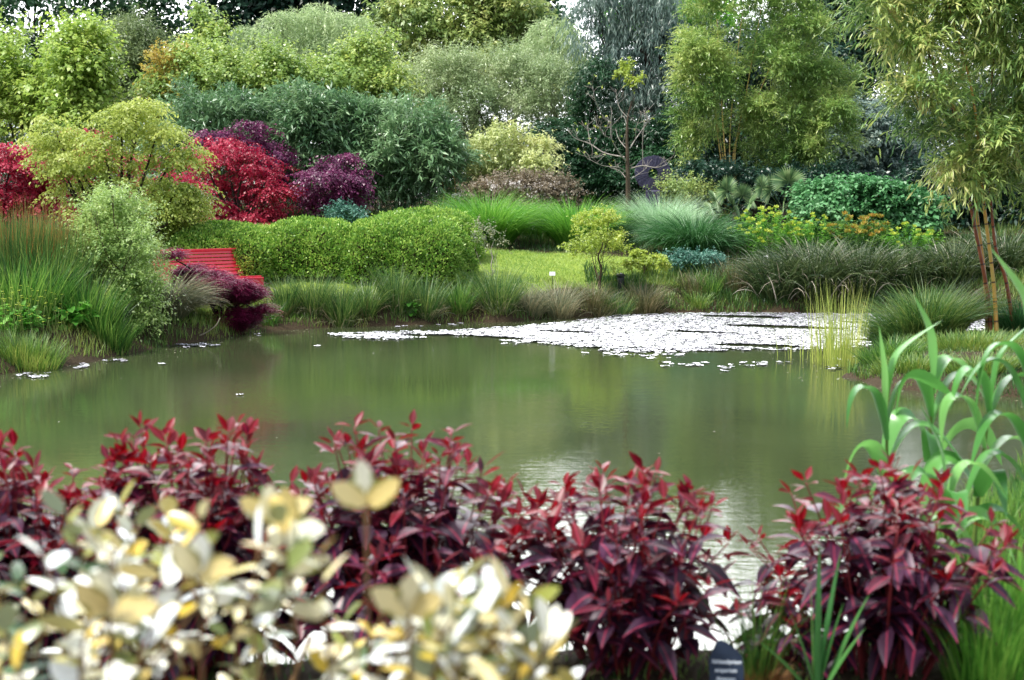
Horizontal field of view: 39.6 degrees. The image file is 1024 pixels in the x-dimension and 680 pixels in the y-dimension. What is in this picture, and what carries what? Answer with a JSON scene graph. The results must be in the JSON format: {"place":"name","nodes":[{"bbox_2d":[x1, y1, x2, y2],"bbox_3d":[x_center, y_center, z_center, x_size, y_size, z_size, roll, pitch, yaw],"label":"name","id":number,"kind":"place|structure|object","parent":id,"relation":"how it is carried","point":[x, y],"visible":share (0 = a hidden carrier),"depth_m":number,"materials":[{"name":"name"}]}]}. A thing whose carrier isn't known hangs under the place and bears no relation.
{"place":"outdoors","nodes":[
{"label":"outdoors","id":0,"kind":"place"},
{"bbox_2d":[109,262,235,320],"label":"arching grass","id":1,"kind":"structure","parent":0,"point":[191,299],"depth_m":22.13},
{"bbox_2d":[85,222,707,312],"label":"lawn grass","id":2,"kind":"structure","parent":0,"point":[503,252],"depth_m":29.55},
{"bbox_2d":[0,0,1016,193],"label":"sky","id":3,"kind":"structure","parent":0,"point":[31,12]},
{"bbox_2d":[0,312,1023,663],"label":"water","id":4,"kind":"structure","parent":0,"point":[744,438],"depth_m":14.11,"materials":[{"name":"liquid"}]},
{"bbox_2d":[328,312,984,348],"bbox_3d":[3.362,-0.175,23.872,11.330,0.029,6.976,-4,7,-38],"label":"lily pad carpet","id":5,"kind":"object","parent":4,"relation":"on","point":[626,331],"visible":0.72,"depth_m":23.40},
{"bbox_2d":[804,276,878,367],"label":"water reeds","id":6,"kind":"object","parent":4,"relation":"in","point":[830,354],"visible":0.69,"depth_m":18.44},
{"bbox_2d":[0,194,1023,679],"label":"ground","id":7,"kind":"structure","parent":0,"point":[572,662],"depth_m":21.53,"materials":[{"name":"plant"}]},
{"bbox_2d":[0,196,59,291],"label":"rush stand","id":8,"kind":"object","parent":7,"relation":"on","point":[10,235],"visible":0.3,"depth_m":20.26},
{"bbox_2d":[0,323,71,371],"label":"grass clump","id":9,"kind":"object","parent":7,"relation":"on","point":[13,347],"visible":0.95,"depth_m":17.97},
{"bbox_2d":[0,198,87,273],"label":"rush stand","id":10,"kind":"object","parent":7,"relation":"on","point":[45,227],"visible":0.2,"depth_m":20.65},
{"bbox_2d":[0,141,93,227],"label":"japanese maple","id":11,"kind":"object","parent":7,"relation":"on","point":[10,191],"visible":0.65,"depth_m":28.00,"materials":[{"name":"red plant"}]},
{"bbox_2d":[0,249,95,327],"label":"grass clump","id":12,"kind":"object","parent":7,"relation":"on","point":[16,277],"visible":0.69,"depth_m":19.30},
{"bbox_2d":[0,225,108,293],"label":"grass clump","id":13,"kind":"object","parent":7,"relation":"on","point":[49,253],"visible":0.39,"depth_m":20.10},
{"bbox_2d":[0,7,109,199],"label":"sapling tree","id":14,"kind":"object","parent":7,"relation":"on","point":[16,77],"visible":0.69,"depth_m":39.76,"materials":[{"name":"green plant"}]},
{"bbox_2d":[0,428,116,679],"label":"purple knotweed","id":15,"kind":"object","parent":7,"relation":"on","point":[43,532],"visible":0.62,"depth_m":5.25,"materials":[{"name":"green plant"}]},
{"bbox_2d":[15,196,110,304],"bbox_3d":[-6.645,-1.316,21.245,1.516,1.910,1.495,0,5,0],"label":"rush stand","id":16,"kind":"object","parent":7,"relation":"on","point":[83,252],"visible":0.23,"depth_m":20.95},
{"bbox_2d":[0,0,138,190],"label":"broadleaf tree","id":17,"kind":"object","parent":7,"relation":"on","point":[12,5],"visible":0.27,"depth_m":52.45,"materials":[{"name":"green plant"}]},
{"bbox_2d":[4,6,140,202],"bbox_3d":[-11.846,-6.355,39.292,3.229,5.768,3.523,5,7,42],"label":"sapling tree","id":18,"kind":"object","parent":7,"relation":"on","point":[76,65],"visible":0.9,"depth_m":38.92,"materials":[{"name":"green plant"}]},
{"bbox_2d":[39,267,141,331],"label":"grass clump","id":19,"kind":"object","parent":7,"relation":"on","point":[80,294],"visible":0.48,"depth_m":19.83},
{"bbox_2d":[65,297,148,354],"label":"grass clump","id":20,"kind":"object","parent":7,"relation":"on","point":[117,336],"visible":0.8,"depth_m":19.75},
{"bbox_2d":[7,96,229,252],"bbox_3d":[-7.372,-3.000,26.720,4.186,3.126,2.734,0,5,0],"label":"japanese maple","id":21,"kind":"object","parent":7,"relation":"on","point":[77,166],"visible":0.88,"depth_m":26.30,"materials":[{"name":"green plant"}]},
{"bbox_2d":[54,176,186,343],"bbox_3d":[-5.932,-1.160,21.393,2.196,2.597,2.048,0,5,0],"label":"sallow shrub","id":22,"kind":"object","parent":7,"relation":"on","point":[131,273],"visible":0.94,"depth_m":21.07,"materials":[{"name":"green plant"}]},
{"bbox_2d":[94,0,182,193],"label":"feathery tree","id":23,"kind":"object","parent":7,"relation":"on","point":[139,37],"visible":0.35,"depth_m":45.05,"materials":[{"name":"green plant"}]},
{"bbox_2d":[89,0,191,187],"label":"broadleaf tree","id":24,"kind":"object","parent":7,"relation":"on","point":[161,6],"visible":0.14,"depth_m":54.93,"materials":[{"name":"green plant"}]},
{"bbox_2d":[132,36,204,179],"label":"amber shrub","id":25,"kind":"object","parent":7,"relation":"on","point":[155,56],"visible":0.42,"depth_m":41.03,"materials":[{"name":"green plant"}]},
{"bbox_2d":[55,410,314,679],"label":"purple knotweed","id":26,"kind":"object","parent":7,"relation":"on","point":[229,519],"visible":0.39,"depth_m":5.28,"materials":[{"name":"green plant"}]},
{"bbox_2d":[122,26,275,181],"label":"sapling tree","id":27,"kind":"object","parent":7,"relation":"on","point":[202,64],"visible":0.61,"depth_m":40.86,"materials":[{"name":"green plant"}]},
{"bbox_2d":[161,0,241,203],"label":"poplar tree","id":28,"kind":"object","parent":7,"relation":"on","point":[208,17],"visible":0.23,"depth_m":45.95,"materials":[{"name":"green plant"}]},
{"bbox_2d":[153,248,263,285],"bbox_3d":[-5.426,-1.117,25.325,0.820,0.990,1.900,4,7,40],"label":"park bench","id":29,"kind":"object","parent":7,"relation":"on","point":[218,252],"visible":0.42,"depth_m":25.74,"materials":[{"name":"red paint"}]},
{"bbox_2d":[150,247,283,333],"bbox_3d":[-4.772,-0.779,23.266,2.220,1.546,1.855,0,5,0],"label":"weeping maple","id":30,"kind":"object","parent":7,"relation":"on","point":[246,292],"visible":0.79,"depth_m":23.02,"materials":[{"name":"purple plant"}]},
{"bbox_2d":[133,71,305,211],"bbox_3d":[-7.484,-4.919,37.093,4.927,4.046,3.518,-2,6,-25],"label":"broad bamboo","id":31,"kind":"object","parent":7,"relation":"on","point":[204,111],"visible":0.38,"depth_m":36.45,"materials":[{"name":"green plant"}]},
{"bbox_2d":[158,219,290,281],"bbox_3d":[-5.445,-1.719,26.974,2.624,1.200,2.084,0,5,0],"label":"hedge mound","id":32,"kind":"object","parent":7,"relation":"on","point":[248,241],"visible":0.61,"depth_m":26.30,"materials":[{"name":"green plant"}]},
{"bbox_2d":[168,135,311,224],"bbox_3d":[-6.498,-3.739,34.503,3.431,2.553,3.253,0,5,0],"label":"japanese maple","id":33,"kind":"object","parent":7,"relation":"on","point":[230,150],"visible":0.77,"depth_m":34.07,"materials":[{"name":"red plant"}]},
{"bbox_2d":[183,119,304,213],"bbox_3d":[-6.667,-4.218,35.724,3.063,2.649,2.487,0,5,0],"label":"japanese maple","id":34,"kind":"object","parent":7,"relation":"on","point":[258,133],"visible":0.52,"depth_m":35.37,"materials":[{"name":"purple plant"}]},
{"bbox_2d":[209,29,333,204],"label":"sapling tree","id":35,"kind":"object","parent":7,"relation":"on","point":[273,57],"visible":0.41,"depth_m":41.35,"materials":[{"name":"green plant"}]},
{"bbox_2d":[0,459,583,679],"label":"variegated bush","id":36,"kind":"object","parent":7,"relation":"on","point":[113,603],"visible":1,"depth_m":2.33,"materials":[{"name":"beige plant"}]},
{"bbox_2d":[168,0,425,181],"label":"broadleaf tree","id":37,"kind":"object","parent":7,"relation":"on","point":[246,11],"visible":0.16,"depth_m":58.12,"materials":[{"name":"green plant"}]},
{"bbox_2d":[263,214,356,277],"bbox_3d":[-3.810,-1.816,27.376,2.693,1.237,2.328,0,5,0],"label":"hedge mound","id":38,"kind":"object","parent":7,"relation":"on","point":[309,245],"visible":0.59,"depth_m":26.49,"materials":[{"name":"green plant"}]},
{"bbox_2d":[236,74,390,217],"bbox_3d":[-5.108,-4.786,37.102,4.329,4.176,3.666,0,5,0],"label":"broad bamboo","id":39,"kind":"object","parent":7,"relation":"on","point":[320,120],"visible":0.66,"depth_m":36.50,"materials":[{"name":"green plant"}]},
{"bbox_2d":[226,2,400,169],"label":"weeping willow","id":40,"kind":"object","parent":7,"relation":"on","point":[308,23],"visible":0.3,"depth_m":47.82,"materials":[{"name":"green plant"}]},
{"bbox_2d":[280,268,349,316],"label":"rush tuft","id":41,"kind":"object","parent":7,"relation":"on","point":[307,300],"visible":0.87,"depth_m":24.66,"materials":[{"name":"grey plant"}]},
{"bbox_2d":[285,152,380,217],"bbox_3d":[-4.304,-3.576,34.280,2.469,1.930,2.144,-2,6,-25],"label":"japanese maple","id":42,"kind":"object","parent":7,"relation":"on","point":[339,183],"visible":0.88,"depth_m":33.98,"materials":[{"name":"purple plant"}]},
{"bbox_2d":[308,274,375,327],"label":"rush tuft","id":43,"kind":"object","parent":7,"relation":"on","point":[336,310],"visible":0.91,"depth_m":24.64,"materials":[{"name":"green plant"}]},
{"bbox_2d":[298,16,430,211],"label":"sapling tree","id":44,"kind":"object","parent":7,"relation":"on","point":[352,67],"visible":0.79,"depth_m":42.15,"materials":[{"name":"green plant"}]},
{"bbox_2d":[366,260,426,316],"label":"rush tuft","id":45,"kind":"object","parent":7,"relation":"on","point":[397,303],"visible":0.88,"depth_m":25.15,"materials":[{"name":"green plant"}]},
{"bbox_2d":[330,211,479,284],"bbox_3d":[-2.053,-1.784,27.259,2.955,1.392,2.503,0,5,0],"label":"hedge mound","id":46,"kind":"object","parent":7,"relation":"on","point":[418,244],"visible":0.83,"depth_m":26.38,"materials":[{"name":"green plant"}]},
{"bbox_2d":[241,409,579,674],"bbox_3d":[-0.437,0.795,5.426,1.247,1.057,1.156,4,6,34],"label":"purple knotweed","id":47,"kind":"object","parent":7,"relation":"on","point":[429,543],"visible":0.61,"depth_m":5.27,"materials":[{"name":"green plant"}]},
{"bbox_2d":[334,86,490,217],"bbox_3d":[-2.771,-4.768,37.302,4.549,3.888,3.619,0,5,0],"label":"broad bamboo","id":48,"kind":"object","parent":7,"relation":"on","point":[423,135],"visible":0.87,"depth_m":36.78,"materials":[{"name":"green plant"}]},
{"bbox_2d":[395,268,458,320],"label":"rush tuft","id":49,"kind":"object","parent":7,"relation":"on","point":[429,308],"visible":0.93,"depth_m":25.30,"materials":[{"name":"green plant"}]},
{"bbox_2d":[367,204,486,258],"bbox_3d":[-1.926,-2.272,29.707,2.856,1.168,2.737,0,5,0],"label":"hedge mound","id":50,"kind":"object","parent":7,"relation":"on","point":[463,219],"visible":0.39,"depth_m":29.29,"materials":[{"name":"green plant"}]},
{"bbox_2d":[353,0,602,201],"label":"broadleaf tree","id":51,"kind":"object","parent":7,"relation":"on","point":[480,21],"visible":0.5,"depth_m":54.26,"materials":[{"name":"green plant"}]},
{"bbox_2d":[417,181,555,245],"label":"fountain grass","id":52,"kind":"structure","parent":7,"relation":"on","point":[513,222],"depth_m":31.85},
{"bbox_2d":[382,34,598,180],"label":"silver willow","id":53,"kind":"object","parent":7,"relation":"on","point":[528,95],"visible":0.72,"depth_m":44.97,"materials":[{"name":"green plant"}]},
{"bbox_2d":[454,259,542,315],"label":"rush tuft","id":54,"kind":"object","parent":7,"relation":"on","point":[495,295],"visible":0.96,"depth_m":25.86,"materials":[{"name":"green plant"}]},
{"bbox_2d":[0,0,1021,199],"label":"woodland","id":55,"kind":"object","parent":7,"relation":"on","point":[11,181],"visible":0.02,"depth_m":66.71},
{"bbox_2d":[0,268,1023,379],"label":"bank grass","id":56,"kind":"structure","parent":7,"relation":"on","point":[195,319],"depth_m":23.21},
{"bbox_2d":[0,201,1023,280],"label":"border undergrowth","id":57,"kind":"object","parent":7,"relation":"on","point":[1007,226],"visible":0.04,"depth_m":33.07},
{"bbox_2d":[456,115,570,206],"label":"cream shrub","id":58,"kind":"object","parent":7,"relation":"on","point":[502,156],"visible":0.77,"depth_m":37.78,"materials":[{"name":"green plant"}]},
{"bbox_2d":[445,165,595,208],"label":"flowering shrub","id":59,"kind":"object","parent":7,"relation":"on","point":[523,180],"visible":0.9,"depth_m":35.83,"materials":[{"name":"brown plant"}]},
{"bbox_2d":[512,15,602,204],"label":"weeping willow","id":60,"kind":"object","parent":7,"relation":"on","point":[546,39],"visible":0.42,"depth_m":48.72,"materials":[{"name":"green plant"}]},
{"bbox_2d":[527,278,592,318],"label":"rush tuft","id":61,"kind":"object","parent":7,"relation":"on","point":[561,306],"visible":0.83,"depth_m":26.58,"materials":[{"name":"grey plant"}]},
{"bbox_2d":[508,113,614,210],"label":"conifer shrub","id":62,"kind":"object","parent":7,"relation":"on","point":[570,142],"visible":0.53,"depth_m":42.61,"materials":[{"name":"green plant"}]},
{"bbox_2d":[557,203,634,290],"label":"yellow shrub","id":63,"kind":"object","parent":7,"relation":"on","point":[594,243],"visible":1,"depth_m":28.06,"materials":[{"name":"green plant"}]},
{"bbox_2d":[555,54,643,210],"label":"conifer tree","id":64,"kind":"object","parent":7,"relation":"on","point":[580,106],"visible":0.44,"depth_m":43.72,"materials":[{"name":"green plant"}]},
{"bbox_2d":[568,75,674,237],"bbox_3d":[2.366,-4.258,33.898,2.395,3.879,2.214,-2,6,-23],"label":"bare tree","id":65,"kind":"object","parent":7,"relation":"on","point":[628,179],"visible":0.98,"depth_m":33.72,"materials":[{"name":"brown plant"}]},
{"bbox_2d":[549,0,706,203],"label":"gum tree","id":66,"kind":"object","parent":7,"relation":"on","point":[645,20],"visible":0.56,"depth_m":45.82,"materials":[{"name":"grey plant"}]},
{"bbox_2d":[507,451,752,679],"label":"purple knotweed","id":67,"kind":"object","parent":7,"relation":"on","point":[627,599],"visible":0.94,"depth_m":5.28,"materials":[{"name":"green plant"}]},
{"bbox_2d":[580,109,712,208],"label":"conifer shrub","id":68,"kind":"object","parent":7,"relation":"on","point":[658,132],"visible":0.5,"depth_m":42.51,"materials":[{"name":"green plant"}]},
{"bbox_2d":[616,275,677,313],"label":"rush tuft","id":69,"kind":"object","parent":7,"relation":"on","point":[647,305],"visible":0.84,"depth_m":27.77,"materials":[{"name":"brown plant"}]},
{"bbox_2d":[635,155,670,209],"bbox_3d":[3.658,-3.852,37.003,0.930,1.896,0.260,0,5,0],"label":"stone wheel sculpture","id":70,"kind":"object","parent":7,"relation":"on","point":[653,161],"visible":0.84,"depth_m":36.88,"materials":[{"name":"stone"}]},
{"bbox_2d":[604,187,717,243],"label":"fountain grass","id":71,"kind":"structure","parent":7,"relation":"on","point":[648,209],"depth_m":33.26,"materials":[{"name":"plant"}]},
{"bbox_2d":[632,168,728,221],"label":"cream shrub","id":72,"kind":"object","parent":7,"relation":"on","point":[672,187],"visible":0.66,"depth_m":36.70,"materials":[{"name":"green plant"}]},
{"bbox_2d":[621,204,767,255],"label":"fountain grass","id":73,"kind":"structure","parent":7,"relation":"on","point":[686,235],"depth_m":30.94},
{"bbox_2d":[709,640,743,679],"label":"slate plant label","id":74,"kind":"object","parent":7,"relation":"on","point":[725,660],"visible":1,"depth_m":5.07,"materials":[{"name":"grey stone"}]},
{"bbox_2d":[702,174,756,227],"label":"fan palm","id":75,"kind":"object","parent":7,"relation":"on","point":[730,185],"visible":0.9,"depth_m":35.42,"materials":[{"name":"green plant"}]},
{"bbox_2d":[648,9,870,211],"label":"evergreen tree","id":76,"kind":"object","parent":7,"relation":"on","point":[754,80],"visible":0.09,"depth_m":43.87,"materials":[{"name":"green plant"}]},
{"bbox_2d":[693,572,829,679],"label":"bluestem tuft","id":77,"kind":"object","parent":7,"relation":"on","point":[758,663],"visible":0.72,"depth_m":5.24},
{"bbox_2d":[664,151,859,222],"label":"evergreen shrub","id":78,"kind":"object","parent":7,"relation":"on","point":[718,170],"visible":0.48,"depth_m":37.42,"materials":[{"name":"green plant"}]},
{"bbox_2d":[655,0,871,220],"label":"bamboo clump","id":79,"kind":"object","parent":7,"relation":"on","point":[820,69],"visible":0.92,"depth_m":38.31,"materials":[{"name":"green plant"}]},
{"bbox_2d":[727,205,810,261],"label":"spurge plant","id":80,"kind":"object","parent":7,"relation":"on","point":[760,238],"visible":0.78,"depth_m":31.03,"materials":[{"name":"green plant"}]},
{"bbox_2d":[709,551,833,677],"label":"purple knotweed","id":81,"kind":"object","parent":7,"relation":"on","point":[768,595],"visible":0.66,"depth_m":5.35,"materials":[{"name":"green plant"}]},
{"bbox_2d":[742,166,806,227],"bbox_3d":[6.651,-3.515,35.639,1.827,1.682,0.999,0,5,0],"label":"fan palm","id":82,"kind":"object","parent":7,"relation":"on","point":[768,184],"visible":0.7,"depth_m":35.45,"materials":[{"name":"green plant"}]},
{"bbox_2d":[717,246,836,302],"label":"strap leaf clump","id":83,"kind":"object","parent":7,"relation":"on","point":[774,288],"visible":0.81,"depth_m":28.28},
{"bbox_2d":[581,256,1023,316],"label":"bank weeds","id":84,"kind":"object","parent":7,"relation":"on","point":[646,274],"visible":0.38,"depth_m":28.38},
{"bbox_2d":[755,542,869,679],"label":"sword leaf plant","id":85,"kind":"object","parent":7,"relation":"on","point":[820,655],"visible":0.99,"depth_m":5.09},
{"bbox_2d":[738,228,887,304],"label":"strap leaf clump","id":86,"kind":"object","parent":7,"relation":"on","point":[809,292],"visible":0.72,"depth_m":28.30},
{"bbox_2d":[785,0,911,133],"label":"broadleaf tree","id":87,"kind":"object","parent":7,"relation":"on","point":[859,56],"visible":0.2,"depth_m":48.46,"materials":[{"name":"green plant"}]},
{"bbox_2d":[788,232,927,301],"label":"strap leaf clump","id":88,"kind":"object","parent":7,"relation":"on","point":[857,287],"visible":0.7,"depth_m":28.16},
{"bbox_2d":[826,211,892,256],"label":"spurge plant","id":89,"kind":"object","parent":7,"relation":"on","point":[862,231],"visible":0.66,"depth_m":30.80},
{"bbox_2d":[780,170,959,241],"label":"leafy shrub","id":90,"kind":"object","parent":7,"relation":"on","point":[857,195],"visible":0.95,"depth_m":33.20,"materials":[{"name":"green plant"}]},
{"bbox_2d":[721,450,1023,679],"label":"purple knotweed","id":91,"kind":"object","parent":7,"relation":"on","point":[898,582],"visible":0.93,"depth_m":5.28,"materials":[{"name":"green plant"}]},
{"bbox_2d":[806,89,940,188],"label":"silver shrub","id":92,"kind":"object","parent":7,"relation":"on","point":[867,162],"visible":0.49,"depth_m":40.77,"materials":[{"name":"green plant"}]},
{"bbox_2d":[844,331,927,366],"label":"grass clump","id":93,"kind":"object","parent":7,"relation":"on","point":[892,346],"visible":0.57,"depth_m":17.35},
{"bbox_2d":[821,321,967,539],"bbox_3d":[1.818,0.620,6.571,0.693,1.410,0.376,-1,5,-10],"label":"giant reed","id":94,"kind":"object","parent":7,"relation":"on","point":[873,448],"visible":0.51,"depth_m":6.65,"materials":[{"name":"green plant"}]},
{"bbox_2d":[845,238,976,296],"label":"strap leaf clump","id":95,"kind":"object","parent":7,"relation":"on","point":[906,280],"visible":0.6,"depth_m":28.05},
{"bbox_2d":[812,0,1023,333],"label":"bamboo clump","id":96,"kind":"object","parent":7,"relation":"on","point":[1004,128],"visible":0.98,"depth_m":19.76,"materials":[{"name":"green plant"}]},
{"bbox_2d":[832,273,1021,344],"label":"grass clump","id":97,"kind":"object","parent":7,"relation":"on","point":[952,314],"visible":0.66,"depth_m":20.24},
{"bbox_2d":[869,296,1001,548],"bbox_3d":[2.056,0.475,6.943,0.610,1.397,0.355,-4,6,-35],"label":"giant reed","id":98,"kind":"object","parent":7,"relation":"on","point":[900,417],"visible":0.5,"depth_m":6.94,"materials":[{"name":"green plant"}]},
{"bbox_2d":[850,326,1023,395],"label":"peninsula grass","id":99,"kind":"structure","parent":7,"relation":"on","point":[950,350],"depth_m":17.09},
{"bbox_2d":[882,50,1023,231],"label":"evergreen shrub","id":100,"kind":"object","parent":7,"relation":"on","point":[967,220],"visible":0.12,"depth_m":35.02,"materials":[{"name":"green plant"}]},
{"bbox_2d":[896,405,1016,566],"bbox_3d":[1.931,0.755,6.281,0.495,0.942,0.386,-4,7,-40],"label":"giant reed","id":101,"kind":"object","parent":7,"relation":"on","point":[954,477],"visible":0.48,"depth_m":6.28,"materials":[{"name":"green plant"}]},
{"bbox_2d":[893,231,1022,288],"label":"strap leaf clump","id":102,"kind":"object","parent":7,"relation":"on","point":[966,262],"visible":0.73,"depth_m":27.97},
{"bbox_2d":[901,326,1023,350],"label":"grass clump","id":103,"kind":"object","parent":7,"relation":"on","point":[952,342],"visible":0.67,"depth_m":18.11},
{"bbox_2d":[917,562,1023,679],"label":"grass tuft","id":104,"kind":"object","parent":7,"relation":"on","point":[986,654],"visible":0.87,"depth_m":5.15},
{"bbox_2d":[919,329,1023,590],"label":"giant reed","id":105,"kind":"object","parent":7,"relation":"on","point":[983,482],"visible":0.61,"depth_m":6.55,"materials":[{"name":"green plant"}]},
{"bbox_2d":[923,434,1023,638],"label":"bank grass","id":106,"kind":"structure","parent":7,"relation":"on","point":[1015,498],"depth_m":7.57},
{"bbox_2d":[933,219,1023,272],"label":"strap leaf clump","id":107,"kind":"object","parent":7,"relation":"on","point":[1016,259],"visible":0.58,"depth_m":28.32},
{"bbox_2d":[938,249,1023,547],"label":"giant reed","id":108,"kind":"object","parent":7,"relation":"on","point":[1016,421],"visible":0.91,"depth_m":6.34,"materials":[{"name":"green plant"}]},
{"bbox_2d":[939,520,1023,658],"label":"grass tuft","id":109,"kind":"object","parent":7,"relation":"on","point":[1018,580],"visible":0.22,"depth_m":5.57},
{"bbox_2d":[516,191,643,248],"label":"fountain grass","id":110,"kind":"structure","parent":0,"point":[559,230],"depth_m":32.02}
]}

